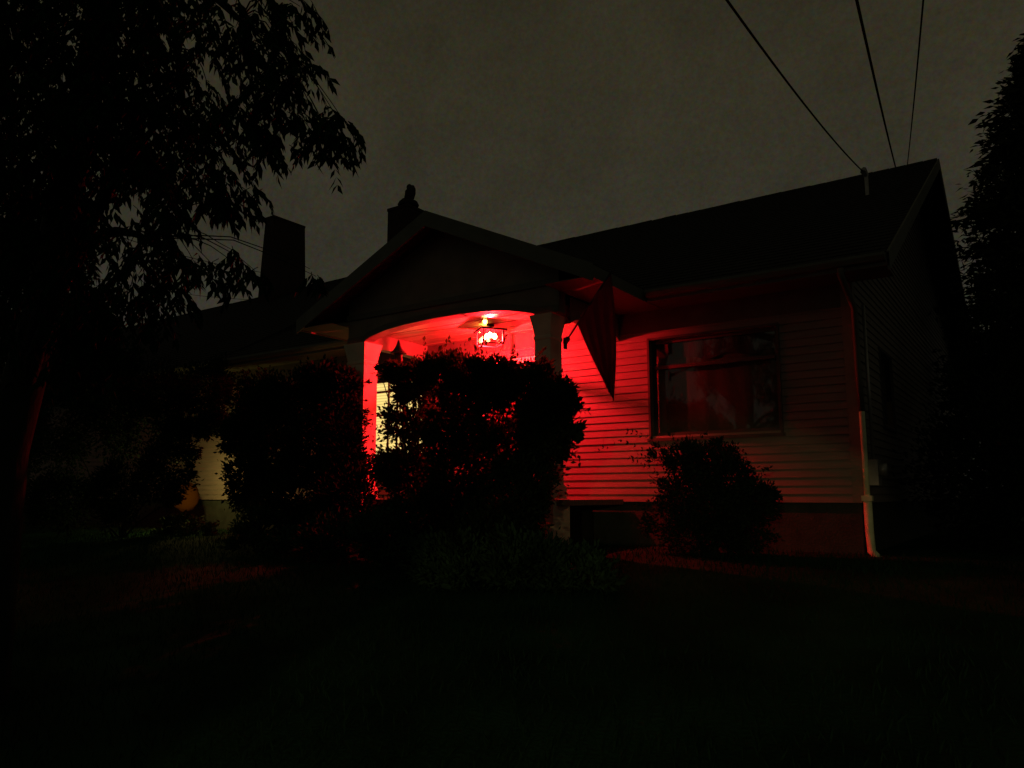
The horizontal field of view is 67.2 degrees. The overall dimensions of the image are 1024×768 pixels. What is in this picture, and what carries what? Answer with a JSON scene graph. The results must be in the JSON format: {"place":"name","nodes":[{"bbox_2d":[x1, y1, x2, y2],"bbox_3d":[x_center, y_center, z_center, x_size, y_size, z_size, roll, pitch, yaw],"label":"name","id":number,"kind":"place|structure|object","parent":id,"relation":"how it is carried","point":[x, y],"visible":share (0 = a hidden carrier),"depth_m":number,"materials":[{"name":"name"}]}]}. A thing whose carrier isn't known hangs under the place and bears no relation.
{"place":"outdoors","nodes":[
{"label":"outdoors","id":0,"kind":"place"},
{"bbox_2d":[0,508,1023,767],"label":"lawn","id":1,"kind":"structure","parent":0,"point":[358,736],"depth_m":4.87,"materials":[{"name":"green plant"}]},
{"bbox_2d":[0,130,145,532],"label":"leafy tree","id":2,"kind":"object","parent":1,"relation":"on","point":[65,360],"visible":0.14,"depth_m":15.23,"materials":[{"name":"green plant"}]},
{"bbox_2d":[23,335,243,539],"bbox_3d":[-8.901,1.069,14.627,7.632,3.801,2.693,-2,-8,13],"label":"corner shrub","id":3,"kind":"object","parent":1,"relation":"on","point":[177,429],"visible":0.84,"depth_m":14.07,"materials":[{"name":"green plant"}]},
{"bbox_2d":[0,0,366,708],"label":"leafy tree","id":4,"kind":"object","parent":1,"relation":"on","point":[78,128],"visible":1,"depth_m":4.32,"materials":[{"name":"green plant"}]},
{"bbox_2d":[148,509,222,535],"bbox_3d":[-5.880,2.571,13.896,1.627,0.629,1.022,-6,-10,34],"label":"plant","id":5,"kind":"object","parent":1,"relation":"on","point":[171,523],"visible":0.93,"depth_m":13.80,"materials":[{"name":"green plant"}]},
{"bbox_2d":[174,482,199,522],"bbox_3d":[-6.455,2.343,15.236,0.496,0.788,0.491,4,-9,-25],"label":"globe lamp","id":6,"kind":"object","parent":1,"relation":"on","point":[190,502],"visible":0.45,"depth_m":15.11,"materials":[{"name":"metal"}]},
{"bbox_2d":[210,354,385,542],"bbox_3d":[-3.335,0.998,11.745,1.463,2.957,4.677,7,-11,-40],"label":"side shrub","id":7,"kind":"object","parent":1,"relation":"on","point":[269,404],"visible":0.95,"depth_m":11.19,"materials":[{"name":"green plant"}]},
{"bbox_2d":[390,340,406,448],"bbox_3d":[-1.495,0.833,9.959,0.270,2.865,0.270,-6,-10,34],"label":"lamp post","id":8,"kind":"object","parent":1,"relation":"on","point":[398,352],"visible":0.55,"depth_m":10.08,"materials":[{"name":"black metal"}]},
{"bbox_2d":[395,522,496,591],"bbox_3d":[-0.669,1.752,7.624,1.217,0.793,0.857,-6,-10,34],"label":"plant","id":9,"kind":"object","parent":1,"relation":"on","point":[448,562],"visible":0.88,"depth_m":7.47,"materials":[{"name":"green plant"}]},
{"bbox_2d":[361,334,590,557],"bbox_3d":[-0.605,0.786,9.056,3.434,2.955,1.503,-6,-10,34],"label":"porch shrub","id":10,"kind":"object","parent":1,"relation":"on","point":[541,427],"visible":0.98,"depth_m":8.76,"materials":[{"name":"green plant"}]},
{"bbox_2d":[0,158,977,558],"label":"house","id":11,"kind":"structure","parent":1,"relation":"on","point":[740,322],"depth_m":10.61,"materials":[{"name":"paint"}]},
{"bbox_2d":[376,378,426,453],"bbox_3d":[-2.003,0.586,13.171,1.570,1.440,0.190,-6,-10,34],"label":"window","id":12,"kind":"structure","parent":11,"relation":"in","point":[382,398],"depth_m":13.46,"materials":[{"name":"glass"}]},
{"bbox_2d":[398,184,418,206],"bbox_3d":[-2.125,-3.869,15.813,0.440,0.486,0.433,1,-8,-5],"label":"chimney ornament","id":13,"kind":"object","parent":11,"relation":"on","point":[410,193],"visible":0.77,"depth_m":15.70,"materials":[{"name":"stone"}]},
{"bbox_2d":[473,324,506,347],"bbox_3d":[-0.317,-0.711,11.178,0.388,0.301,0.389,3,-9,-20],"label":"porch lantern","id":14,"kind":"object","parent":11,"relation":"hanging from","point":[488,329],"visible":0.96,"depth_m":11.23,"materials":[{"name":"metal"}]},
{"bbox_2d":[483,356,534,457],"bbox_3d":[0.009,0.673,11.719,1.180,2.130,0.102,-6,-10,34],"label":"front door","id":15,"kind":"structure","parent":11,"relation":"in","point":[532,357],"depth_m":11.76,"materials":[{"name":"paint"}]},
{"bbox_2d":[563,270,615,400],"bbox_3d":[0.859,-0.450,8.921,0.103,1.453,1.330,3,-9,-19],"label":"flag","id":16,"kind":"object","parent":11,"relation":"attached to","point":[596,323],"visible":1,"depth_m":8.54,"materials":[{"name":"fabric"}]},
{"bbox_2d":[647,322,785,441],"bbox_3d":[2.619,0.013,10.023,1.810,1.410,0.195,-6,-10,34],"label":"window","id":17,"kind":"structure","parent":11,"relation":"in","point":[730,382],"depth_m":10.07,"materials":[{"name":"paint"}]},
{"bbox_2d":[725,0,863,171],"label":"overhead wire","id":18,"kind":"object","parent":11,"relation":"attached to","point":[767,55],"visible":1,"depth_m":7.16,"materials":[{"name":"rubber"}]},
{"bbox_2d":[861,304,887,484],"bbox_3d":[4.312,0.111,9.196,0.189,2.180,0.220,-6,-10,34],"label":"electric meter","id":19,"kind":"object","parent":11,"relation":"attached to","point":[878,469],"visible":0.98,"depth_m":9.13,"materials":[{"name":"metal"}]},
{"bbox_2d":[878,347,898,432],"bbox_3d":[5.148,0.107,10.701,0.190,1.100,1.000,-6,-10,34],"label":"window","id":20,"kind":"structure","parent":11,"relation":"in","point":[881,362],"depth_m":11.00,"materials":[{"name":"paint"}]},
{"bbox_2d":[471,514,579,590],"bbox_3d":[0.149,1.660,7.248,1.295,0.852,0.797,-4,-9,27],"label":"plant","id":21,"kind":"object","parent":1,"relation":"on","point":[513,567],"visible":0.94,"depth_m":7.14,"materials":[{"name":"green plant"}]},
{"bbox_2d":[528,537,630,593],"bbox_3d":[0.641,1.729,6.999,1.028,0.656,0.777,-6,-10,34],"label":"plant","id":22,"kind":"object","parent":1,"relation":"on","point":[592,562],"visible":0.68,"depth_m":6.87,"materials":[{"name":"green plant"}]},
{"bbox_2d":[598,429,784,557],"bbox_3d":[2.013,1.261,8.906,2.302,1.582,1.136,-6,-10,34],"label":"round shrub","id":23,"kind":"object","parent":1,"relation":"on","point":[735,517],"visible":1,"depth_m":8.56,"materials":[{"name":"green plant"}]},
{"bbox_2d":[928,33,1023,524],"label":"conifer","id":24,"kind":"object","parent":1,"relation":"on","point":[998,207],"visible":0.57,"depth_m":14.78,"materials":[{"name":"green plant"}]},
{"bbox_2d":[0,0,1023,458],"label":"sky","id":25,"kind":"structure","parent":0,"point":[536,122],"materials":[{"name":"grey"}]},
{"bbox_2d":[855,0,895,166],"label":"overhead wire","id":26,"kind":"object","parent":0,"point":[866,45],"visible":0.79,"depth_m":8.17,"materials":[{"name":"rubber"}]},
{"bbox_2d":[907,0,923,163],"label":"overhead wire","id":27,"kind":"object","parent":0,"point":[922,9],"visible":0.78,"depth_m":10.09,"materials":[{"name":"rubber"}]}
]}

